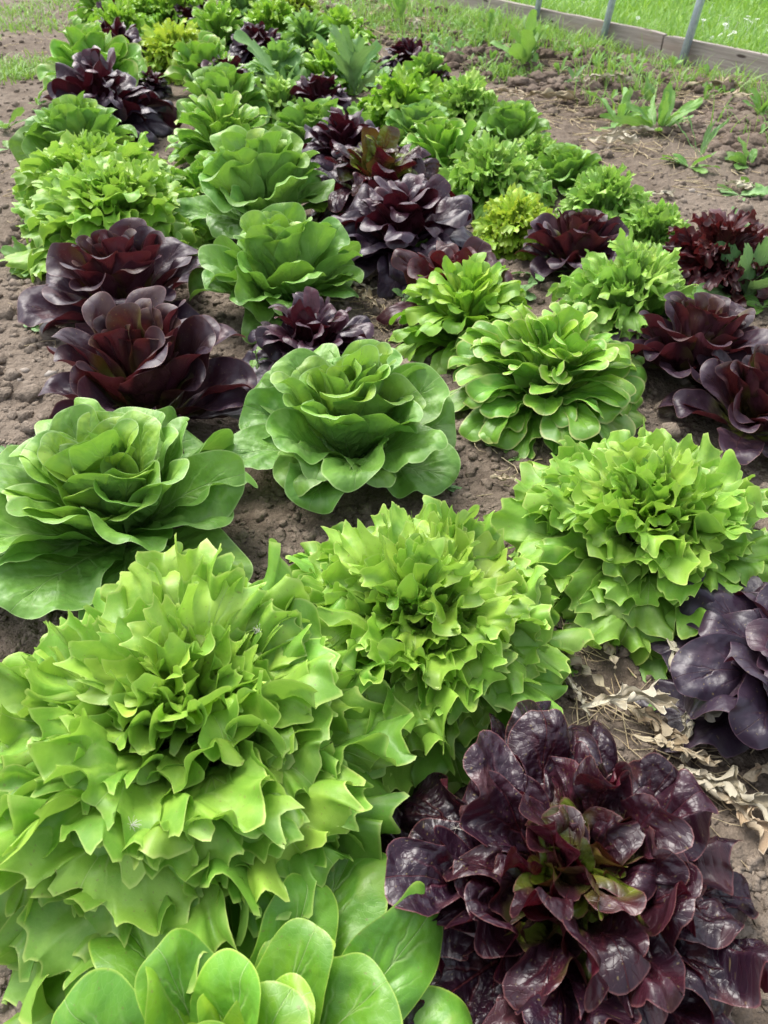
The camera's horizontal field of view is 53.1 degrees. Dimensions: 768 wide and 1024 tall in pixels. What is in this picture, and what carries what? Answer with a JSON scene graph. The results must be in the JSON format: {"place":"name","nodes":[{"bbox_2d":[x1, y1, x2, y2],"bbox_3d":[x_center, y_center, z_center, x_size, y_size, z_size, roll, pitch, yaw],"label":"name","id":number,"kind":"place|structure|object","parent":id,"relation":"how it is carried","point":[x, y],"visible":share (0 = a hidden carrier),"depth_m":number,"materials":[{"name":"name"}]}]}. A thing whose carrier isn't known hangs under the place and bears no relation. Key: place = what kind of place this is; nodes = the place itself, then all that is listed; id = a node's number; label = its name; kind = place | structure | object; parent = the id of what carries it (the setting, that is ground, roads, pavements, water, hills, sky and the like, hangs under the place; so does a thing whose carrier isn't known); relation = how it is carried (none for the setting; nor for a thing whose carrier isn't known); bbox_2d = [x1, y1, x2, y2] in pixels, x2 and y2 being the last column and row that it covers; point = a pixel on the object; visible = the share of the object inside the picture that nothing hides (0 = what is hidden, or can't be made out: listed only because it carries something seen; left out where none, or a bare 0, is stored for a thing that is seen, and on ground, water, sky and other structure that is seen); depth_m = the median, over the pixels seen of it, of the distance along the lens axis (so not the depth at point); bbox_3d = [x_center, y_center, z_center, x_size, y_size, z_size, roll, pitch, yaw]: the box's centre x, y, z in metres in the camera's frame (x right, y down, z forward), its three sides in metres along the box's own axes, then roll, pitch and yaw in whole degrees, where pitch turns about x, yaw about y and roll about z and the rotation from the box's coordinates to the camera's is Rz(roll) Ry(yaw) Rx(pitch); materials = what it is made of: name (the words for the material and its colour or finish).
{"place":"outdoors","nodes":[
{"label":"outdoors","id":0,"kind":"place"},
{"bbox_2d":[0,0,767,1023],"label":"ground","id":1,"kind":"structure","parent":0,"point":[662,382],"depth_m":1.61,"materials":[{"name":"soil"}]},
{"bbox_2d":[0,236,28,276],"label":"goosefoot","id":2,"kind":"object","parent":1,"relation":"on","point":[5,250],"visible":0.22,"depth_m":2.01,"materials":[{"name":"green plant"}]},
{"bbox_2d":[8,91,136,164],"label":"butterhead lettuce","id":3,"kind":"object","parent":1,"relation":"on","point":[41,130],"visible":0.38,"depth_m":2.52,"materials":[{"name":"green plant"}]},
{"bbox_2d":[68,0,103,25],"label":"oakleaf lettuce","id":4,"kind":"object","parent":1,"relation":"on","point":[82,14],"visible":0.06,"depth_m":4.54,"materials":[{"name":"green plant"}]},
{"bbox_2d":[36,20,148,99],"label":"butterhead lettuce","id":5,"kind":"object","parent":1,"relation":"on","point":[129,56],"visible":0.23,"depth_m":3.21,"materials":[{"name":"green plant"}]},
{"bbox_2d":[10,129,187,221],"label":"frilly lettuce","id":6,"kind":"object","parent":1,"relation":"on","point":[55,154],"visible":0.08,"depth_m":2.21,"materials":[{"name":"green plant"}]},
{"bbox_2d":[0,150,215,282],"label":"frilly lettuce","id":7,"kind":"object","parent":1,"relation":"on","point":[99,192],"visible":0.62,"depth_m":1.99,"materials":[{"name":"green plant"}]},
{"bbox_2d":[17,218,199,335],"bbox_3d":[-0.597,-0.539,1.741,0.443,0.207,0.415,21,45,23],"label":"red butterhead lettuce","id":8,"kind":"object","parent":1,"relation":"on","point":[120,261],"visible":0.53,"depth_m":1.69,"materials":[{"name":"purple plant"}]},
{"bbox_2d":[40,45,181,144],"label":"red oakleaf lettuce","id":9,"kind":"object","parent":1,"relation":"on","point":[91,74],"visible":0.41,"depth_m":2.82,"materials":[{"name":"purple plant"}]},
{"bbox_2d":[86,0,154,40],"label":"curly lettuce","id":10,"kind":"object","parent":1,"relation":"on","point":[127,15],"visible":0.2,"depth_m":4.00,"materials":[{"name":"green plant"}]},
{"bbox_2d":[95,17,153,61],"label":"red oakleaf lettuce","id":11,"kind":"object","parent":1,"relation":"on","point":[117,27],"visible":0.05,"depth_m":3.61,"materials":[{"name":"purple plant"}]},
{"bbox_2d":[0,397,257,619],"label":"butterhead lettuce","id":12,"kind":"object","parent":1,"relation":"on","point":[89,487],"visible":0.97,"depth_m":1.09,"materials":[{"name":"green plant"}]},
{"bbox_2d":[38,285,257,453],"bbox_3d":[-0.446,-0.260,1.391,0.408,0.242,0.454,-29,49,-29],"label":"red butterhead lettuce","id":13,"kind":"object","parent":1,"relation":"on","point":[146,347],"visible":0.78,"depth_m":1.36,"materials":[{"name":"purple plant"}]},
{"bbox_2d":[136,66,172,97],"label":"red oakleaf lettuce","id":14,"kind":"object","parent":1,"relation":"on","point":[160,86],"visible":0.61,"depth_m":3.35,"materials":[{"name":"purple plant"}]},
{"bbox_2d":[138,18,199,85],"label":"curly lettuce","id":15,"kind":"object","parent":1,"relation":"on","point":[167,35],"visible":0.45,"depth_m":3.59,"materials":[{"name":"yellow plant"}]},
{"bbox_2d":[144,0,207,29],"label":"curly lettuce","id":16,"kind":"object","parent":1,"relation":"on","point":[165,8],"visible":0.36,"depth_m":4.40,"materials":[{"name":"green plant"}]},
{"bbox_2d":[174,154,207,194],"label":"butterhead lettuce","id":17,"kind":"object","parent":1,"relation":"on","point":[192,173],"visible":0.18,"depth_m":2.31,"materials":[{"name":"green plant"}]},
{"bbox_2d":[159,31,247,81],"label":"butterhead lettuce","id":18,"kind":"object","parent":1,"relation":"on","point":[190,55],"visible":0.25,"depth_m":3.31,"materials":[{"name":"green plant"}]},
{"bbox_2d":[0,532,416,1023],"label":"frilly lettuce","id":19,"kind":"object","parent":1,"relation":"on","point":[200,730],"visible":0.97,"depth_m":0.74,"materials":[{"name":"green plant"}]},
{"bbox_2d":[187,0,249,51],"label":"oakleaf lettuce","id":20,"kind":"object","parent":1,"relation":"on","point":[220,22],"visible":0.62,"depth_m":4.06,"materials":[{"name":"green plant"}]},
{"bbox_2d":[165,88,274,167],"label":"oakleaf lettuce","id":21,"kind":"object","parent":1,"relation":"on","point":[209,115],"visible":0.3,"depth_m":2.52,"materials":[{"name":"green plant"}]},
{"bbox_2d":[176,62,270,124],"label":"butterhead lettuce","id":22,"kind":"object","parent":1,"relation":"on","point":[218,78],"visible":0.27,"depth_m":2.88,"materials":[{"name":"green plant"}]},
{"bbox_2d":[197,55,256,86],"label":"red oakleaf lettuce","id":23,"kind":"object","parent":1,"relation":"on","point":[235,61],"visible":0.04,"depth_m":3.25,"materials":[{"name":"purple plant"}]},
{"bbox_2d":[217,0,260,19],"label":"oakleaf lettuce","id":24,"kind":"object","parent":1,"relation":"on","point":[242,6],"visible":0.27,"depth_m":4.53,"materials":[{"name":"green plant"}]},
{"bbox_2d":[173,125,334,238],"bbox_3d":[-0.369,-0.913,2.119,0.468,0.278,0.421,9,42,10],"label":"butterhead lettuce","id":25,"kind":"object","parent":1,"relation":"on","point":[245,171],"visible":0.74,"depth_m":2.05,"materials":[{"name":"green plant"}]},
{"bbox_2d":[227,21,280,70],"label":"red oakleaf lettuce","id":26,"kind":"object","parent":1,"relation":"on","point":[259,35],"visible":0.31,"depth_m":3.80,"materials":[{"name":"purple plant"}]},
{"bbox_2d":[51,852,472,1023],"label":"romaine lettuce","id":27,"kind":"object","parent":1,"relation":"on","point":[351,950],"visible":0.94,"depth_m":0.65,"materials":[{"name":"green plant"}]},
{"bbox_2d":[244,0,296,31],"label":"curly lettuce","id":28,"kind":"object","parent":1,"relation":"on","point":[271,14],"visible":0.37,"depth_m":4.23,"materials":[{"name":"green plant"}]},
{"bbox_2d":[248,71,297,124],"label":"oakleaf lettuce","id":29,"kind":"object","parent":1,"relation":"on","point":[277,91],"visible":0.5,"depth_m":2.98,"materials":[{"name":"green plant"}]},
{"bbox_2d":[188,202,363,343],"bbox_3d":[-0.238,-0.572,1.761,0.419,0.235,0.381,-31,49,-30],"label":"butterhead lettuce","id":30,"kind":"object","parent":1,"relation":"on","point":[280,253],"visible":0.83,"depth_m":1.69,"materials":[{"name":"green plant"}]},
{"bbox_2d":[246,37,310,85],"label":"oakleaf lettuce","id":31,"kind":"object","parent":1,"relation":"on","point":[277,52],"visible":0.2,"depth_m":3.33,"materials":[{"name":"green plant"}]},
{"bbox_2d":[233,30,332,88],"bbox_3d":[-0.437,-1.880,3.242,0.404,0.267,0.475,-22,45,-23],"label":"sow thistle","id":32,"kind":"object","parent":1,"relation":"on","point":[256,50],"visible":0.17,"depth_m":3.23,"materials":[{"name":"green plant"}]},
{"bbox_2d":[271,0,322,17],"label":"curly lettuce","id":33,"kind":"object","parent":1,"relation":"on","point":[312,4],"visible":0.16,"depth_m":4.74,"materials":[{"name":"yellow plant"}]},
{"bbox_2d":[0,0,601,84],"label":"path grass","id":34,"kind":"structure","parent":1,"relation":"on","point":[17,69],"depth_m":4.28,"materials":[{"name":"plant"}]},
{"bbox_2d":[242,286,373,391],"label":"red oakleaf lettuce","id":35,"kind":"object","parent":1,"relation":"on","point":[310,320],"visible":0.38,"depth_m":1.52,"materials":[{"name":"purple plant"}]},
{"bbox_2d":[277,7,338,58],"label":"oakleaf lettuce","id":36,"kind":"object","parent":1,"relation":"on","point":[305,30],"visible":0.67,"depth_m":3.94,"materials":[{"name":"green plant"}]},
{"bbox_2d":[274,96,344,142],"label":"butterhead lettuce","id":37,"kind":"object","parent":1,"relation":"on","point":[299,115],"visible":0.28,"depth_m":2.65,"materials":[{"name":"green plant"}]},
{"bbox_2d":[288,72,354,114],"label":"red oakleaf lettuce","id":38,"kind":"object","parent":1,"relation":"on","point":[314,87],"visible":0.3,"depth_m":3.00,"materials":[{"name":"purple plant"}]},
{"bbox_2d":[299,36,367,94],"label":"oakleaf lettuce","id":39,"kind":"object","parent":1,"relation":"on","point":[321,63],"visible":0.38,"depth_m":3.37,"materials":[{"name":"green plant"}]},
{"bbox_2d":[223,339,460,513],"bbox_3d":[-0.081,-0.169,1.310,0.396,0.210,0.372,-20,45,-22],"label":"butterhead lettuce","id":40,"kind":"object","parent":1,"relation":"on","point":[323,428],"visible":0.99,"depth_m":1.27,"materials":[{"name":"green plant"}]},
{"bbox_2d":[323,4,376,45],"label":"oakleaf lettuce","id":41,"kind":"object","parent":1,"relation":"on","point":[340,14],"visible":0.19,"depth_m":4.08,"materials":[{"name":"green plant"}]},
{"bbox_2d":[302,107,400,170],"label":"red oakleaf lettuce","id":42,"kind":"object","parent":1,"relation":"on","point":[340,127],"visible":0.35,"depth_m":2.44,"materials":[{"name":"purple plant"}]},
{"bbox_2d":[316,23,397,93],"bbox_3d":[-0.151,-1.922,3.262,0.474,0.293,0.276,18,44,20],"label":"sow thistle","id":43,"kind":"object","parent":1,"relation":"on","point":[353,58],"visible":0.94,"depth_m":3.26,"materials":[{"name":"green plant"}]},
{"bbox_2d":[310,125,454,222],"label":"red oakleaf lettuce","id":44,"kind":"object","parent":1,"relation":"on","point":[353,171],"visible":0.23,"depth_m":2.12,"materials":[{"name":"red plant"}]},
{"bbox_2d":[1,0,764,868],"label":"straw litter","id":45,"kind":"object","parent":1,"relation":"on","point":[379,326],"visible":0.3,"depth_m":2.64,"materials":[{"name":"plant"}]},
{"bbox_2d":[0,100,767,1023],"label":"soil lumps","id":46,"kind":"object","parent":1,"relation":"on","point":[30,394],"visible":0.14,"depth_m":1.39,"materials":[{"name":"soil"}]},
{"bbox_2d":[0,0,767,1022],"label":"soil crumbs","id":47,"kind":"object","parent":1,"relation":"on","point":[472,454],"visible":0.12,"depth_m":1.49,"materials":[{"name":"soil"}]},
{"bbox_2d":[347,62,452,147],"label":"curly lettuce","id":48,"kind":"object","parent":1,"relation":"on","point":[400,88],"visible":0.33,"depth_m":2.81,"materials":[{"name":"green plant"}]},
{"bbox_2d":[378,37,422,76],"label":"red oakleaf lettuce","id":49,"kind":"object","parent":1,"relation":"on","point":[406,49],"visible":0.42,"depth_m":3.67,"materials":[{"name":"purple plant"}]},
{"bbox_2d":[331,173,472,298],"bbox_3d":[0.053,-0.744,1.959,0.433,0.239,0.468,27,48,27],"label":"red oakleaf lettuce","id":50,"kind":"object","parent":1,"relation":"on","point":[381,220],"visible":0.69,"depth_m":1.89,"materials":[{"name":"purple plant"}]},
{"bbox_2d":[385,99,448,149],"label":"butterhead lettuce","id":51,"kind":"object","parent":1,"relation":"on","point":[406,117],"visible":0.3,"depth_m":2.67,"materials":[{"name":"green plant"}]},
{"bbox_2d":[403,51,451,80],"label":"butterhead lettuce","id":52,"kind":"object","parent":1,"relation":"on","point":[430,62],"visible":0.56,"depth_m":3.50,"materials":[{"name":"green plant"}]},
{"bbox_2d":[399,117,476,173],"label":"butterhead lettuce","id":53,"kind":"object","parent":1,"relation":"on","point":[441,139],"visible":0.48,"depth_m":2.48,"materials":[{"name":"green plant"}]},
{"bbox_2d":[285,495,601,796],"bbox_3d":[0.031,0.127,0.968,0.442,0.243,0.481,-26,47,-27],"label":"frilly lettuce","id":54,"kind":"object","parent":1,"relation":"on","point":[452,615],"visible":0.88,"depth_m":0.91,"materials":[{"name":"green plant"}]},
{"bbox_2d":[376,236,512,324],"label":"red romaine lettuce","id":55,"kind":"object","parent":1,"relation":"on","point":[411,265],"visible":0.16,"depth_m":1.76,"materials":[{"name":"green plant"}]},
{"bbox_2d":[388,252,531,374],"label":"oakleaf lettuce","id":56,"kind":"object","parent":1,"relation":"on","point":[459,300],"visible":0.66,"depth_m":1.62,"materials":[{"name":"green plant"}]},
{"bbox_2d":[433,67,499,136],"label":"curly lettuce","id":57,"kind":"object","parent":1,"relation":"on","point":[467,95],"visible":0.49,"depth_m":2.87,"materials":[{"name":"green plant"}]},
{"bbox_2d":[438,129,548,219],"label":"curled lettuce","id":58,"kind":"object","parent":1,"relation":"on","point":[477,168],"visible":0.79,"depth_m":2.28,"materials":[{"name":"green plant"}]},
{"bbox_2d":[475,100,551,145],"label":"butterhead lettuce","id":59,"kind":"object","parent":1,"relation":"on","point":[511,120],"visible":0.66,"depth_m":2.64,"materials":[{"name":"green plant"}]},
{"bbox_2d":[471,183,556,260],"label":"curly lettuce","id":60,"kind":"object","parent":1,"relation":"on","point":[503,227],"visible":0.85,"depth_m":2.08,"materials":[{"name":"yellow plant"}]},
{"bbox_2d":[475,147,557,208],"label":"curled lettuce","id":61,"kind":"object","parent":1,"relation":"on","point":[546,187],"visible":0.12,"depth_m":2.33,"materials":[{"name":"green plant"}]},
{"bbox_2d":[490,9,548,63],"bbox_3d":[0.677,-2.300,3.726,0.266,0.240,0.335,-9,42,-10],"label":"dock","id":62,"kind":"object","parent":1,"relation":"on","point":[523,48],"visible":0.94,"depth_m":3.71,"materials":[{"name":"green plant"}]},
{"bbox_2d":[515,132,556,161],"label":"curled lettuce","id":63,"kind":"object","parent":1,"relation":"on","point":[535,145],"visible":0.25,"depth_m":2.56,"materials":[{"name":"green plant"}]},
{"bbox_2d":[510,88,574,99],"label":"withered leaf","id":64,"kind":"object","parent":1,"relation":"on","point":[550,92],"visible":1,"depth_m":3.28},
{"bbox_2d":[320,0,767,173],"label":"soil clods","id":65,"kind":"object","parent":1,"relation":"on","point":[727,142],"visible":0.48,"depth_m":3.40,"materials":[{"name":"soil"}]},
{"bbox_2d":[448,301,646,460],"bbox_3d":[0.310,-0.290,1.451,0.394,0.206,0.408,9,42,10],"label":"oakleaf lettuce","id":66,"kind":"object","parent":1,"relation":"on","point":[525,377],"visible":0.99,"depth_m":1.41,"materials":[{"name":"green plant"}]},
{"bbox_2d":[536,142,601,193],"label":"butterhead lettuce","id":67,"kind":"object","parent":1,"relation":"on","point":[563,164],"visible":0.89,"depth_m":2.39,"materials":[{"name":"green plant"}]},
{"bbox_2d":[514,208,628,279],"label":"red butterhead lettuce","id":68,"kind":"object","parent":1,"relation":"on","point":[566,238],"visible":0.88,"depth_m":1.93,"materials":[{"name":"purple plant"}]},
{"bbox_2d":[380,699,767,1023],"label":"red oakleaf lettuce","id":69,"kind":"object","parent":1,"relation":"on","point":[626,899],"visible":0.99,"depth_m":0.71,"materials":[{"name":"red plant"}]},
{"bbox_2d":[561,650,609,689],"bbox_3d":[0.252,0.202,1.027,0.028,0.026,0.116,-33,51,-32],"label":"withered leaf","id":70,"kind":"object","parent":1,"relation":"on","point":[598,679],"visible":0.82,"depth_m":1.02,"materials":[{"name":"plant"}]},
{"bbox_2d":[554,162,652,219],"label":"curled lettuce","id":71,"kind":"object","parent":1,"relation":"on","point":[609,191],"visible":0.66,"depth_m":2.20,"materials":[{"name":"green plant"}]},
{"bbox_2d":[588,127,639,145],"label":"withered leaf","id":72,"kind":"object","parent":1,"relation":"on","point":[613,136],"visible":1,"depth_m":2.79,"materials":[{"name":"plant"}]},
{"bbox_2d":[585,86,650,130],"bbox_3d":[0.890,-1.594,3.028,0.253,0.129,0.258,-21,45,-22],"label":"dock","id":73,"kind":"object","parent":1,"relation":"on","point":[622,109],"visible":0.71,"depth_m":3.01,"materials":[{"name":"green plant"}]},
{"bbox_2d":[546,226,698,339],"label":"curled lettuce","id":74,"kind":"object","parent":1,"relation":"on","point":[627,286],"visible":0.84,"depth_m":1.67,"materials":[{"name":"green plant"}]},
{"bbox_2d":[483,417,767,681],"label":"frilly lettuce","id":75,"kind":"object","parent":1,"relation":"on","point":[623,536],"visible":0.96,"depth_m":1.06,"materials":[{"name":"green plant"}]},
{"bbox_2d":[580,679,679,714],"bbox_3d":[0.309,0.232,0.963,0.127,0.033,0.042,4,41,4],"label":"withered leaf","id":76,"kind":"object","parent":1,"relation":"on","point":[659,701],"visible":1,"depth_m":0.96,"materials":[{"name":"plant"}]},
{"bbox_2d":[619,198,690,248],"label":"curled lettuce","id":77,"kind":"object","parent":1,"relation":"on","point":[651,223],"visible":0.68,"depth_m":2.06,"materials":[{"name":"green plant"}]},
{"bbox_2d":[614,83,702,130],"bbox_3d":[1.046,-1.523,2.895,0.243,0.168,0.269,33,50,32],"label":"dock","id":78,"kind":"object","parent":1,"relation":"on","point":[665,110],"visible":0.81,"depth_m":2.91,"materials":[{"name":"green plant"}]},
{"bbox_2d":[627,704,695,748],"bbox_3d":[0.339,0.266,0.958,0.028,0.023,0.104,-25,47,-26],"label":"withered leaf","id":79,"kind":"object","parent":1,"relation":"on","point":[660,725],"visible":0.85,"depth_m":0.96,"materials":[{"name":"plant"}]},
{"bbox_2d":[628,732,722,766],"bbox_3d":[0.353,0.282,0.931,0.108,0.020,0.027,21,45,22],"label":"withered leaf","id":80,"kind":"object","parent":1,"relation":"on","point":[702,757],"visible":1,"depth_m":0.93,"materials":[{"name":"plant"}]},
{"bbox_2d":[679,712,696,762],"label":"withered leaf","id":81,"kind":"object","parent":1,"relation":"on","point":[688,733],"visible":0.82,"depth_m":0.95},
{"bbox_2d":[610,291,767,408],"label":"red butterhead lettuce","id":82,"kind":"object","parent":1,"relation":"on","point":[705,323],"visible":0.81,"depth_m":1.51,"materials":[{"name":"purple plant"}]},
{"bbox_2d":[660,154,719,173],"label":"weed","id":83,"kind":"object","parent":1,"relation":"on","point":[683,161],"visible":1,"depth_m":2.63,"materials":[{"name":"green plant"}]},
{"bbox_2d":[657,637,722,722],"bbox_3d":[0.393,0.200,0.992,0.048,0.033,0.167,-3,41,-4],"label":"withered leaf","id":84,"kind":"object","parent":1,"relation":"on","point":[710,716],"visible":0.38,"depth_m":0.94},
{"bbox_2d":[678,0,704,65],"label":"metal post","id":85,"kind":"object","parent":1,"relation":"on","point":[693,24],"depth_m":3.77,"materials":[{"name":"metal"}]},
{"bbox_2d":[632,573,767,757],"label":"lettuce","id":86,"kind":"object","parent":1,"relation":"on","point":[719,662],"visible":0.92,"depth_m":0.93,"materials":[{"name":"purple plant"}]},
{"bbox_2d":[671,112,732,155],"bbox_3d":[1.118,-1.321,2.660,0.208,0.160,0.187,0,41,0],"label":"wild onion","id":87,"kind":"object","parent":1,"relation":"on","point":[708,137],"visible":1,"depth_m":2.69,"materials":[{"name":"green plant"}]},
{"bbox_2d":[676,764,728,800],"bbox_3d":[0.369,0.318,0.906,0.089,0.023,0.026,21,45,22],"label":"withered leaf","id":88,"kind":"object","parent":1,"relation":"on","point":[701,776],"visible":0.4,"depth_m":0.90,"materials":[{"name":"plant"}]},
{"bbox_2d":[657,341,767,464],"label":"red butterhead lettuce","id":89,"kind":"object","parent":1,"relation":"on","point":[735,384],"visible":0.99,"depth_m":1.40,"materials":[{"name":"purple plant"}]},
{"bbox_2d":[662,208,767,307],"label":"red curly lettuce","id":90,"kind":"object","parent":1,"relation":"on","point":[699,261],"visible":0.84,"depth_m":1.86,"materials":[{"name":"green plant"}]},
{"bbox_2d":[685,765,767,827],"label":"withered leaf","id":91,"kind":"object","parent":1,"relation":"on","point":[731,784],"visible":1,"depth_m":0.89,"materials":[{"name":"plant"}]},
{"bbox_2d":[694,206,767,297],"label":"sow thistle","id":92,"kind":"object","parent":1,"relation":"on","point":[760,255],"visible":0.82,"depth_m":1.84,"materials":[{"name":"green plant"}]},
{"bbox_2d":[711,136,756,168],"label":"weed","id":93,"kind":"object","parent":1,"relation":"on","point":[739,157],"visible":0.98,"depth_m":2.65,"materials":[{"name":"green plant"}]},
{"bbox_2d":[717,184,767,200],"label":"weed","id":94,"kind":"object","parent":1,"relation":"on","point":[761,191],"visible":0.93,"depth_m":2.46,"materials":[{"name":"green plant"}]},
{"bbox_2d":[724,795,767,854],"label":"withered leaf","id":95,"kind":"object","parent":1,"relation":"on","point":[746,816],"visible":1,"depth_m":0.86,"materials":[{"name":"plant"}]},
{"bbox_2d":[317,0,767,147],"bbox_3d":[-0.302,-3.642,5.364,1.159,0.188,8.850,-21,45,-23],"label":"weedy grass","id":96,"kind":"structure","parent":0,"point":[519,27],"depth_m":4.11,"materials":[{"name":"plant"}]},
{"bbox_2d":[502,0,767,53],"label":"lawn","id":97,"kind":"structure","parent":0,"point":[739,20],"depth_m":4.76,"materials":[{"name":"plant"}]},
{"bbox_2d":[419,0,666,56],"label":"edging board","id":98,"kind":"object","parent":97,"relation":"on","point":[635,35],"visible":0.34,"depth_m":4.32,"materials":[{"name":"wood"}]},
{"bbox_2d":[660,36,767,81],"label":"edging board","id":99,"kind":"object","parent":97,"relation":"on","point":[719,54],"visible":0.51,"depth_m":3.72,"materials":[{"name":"wood"}]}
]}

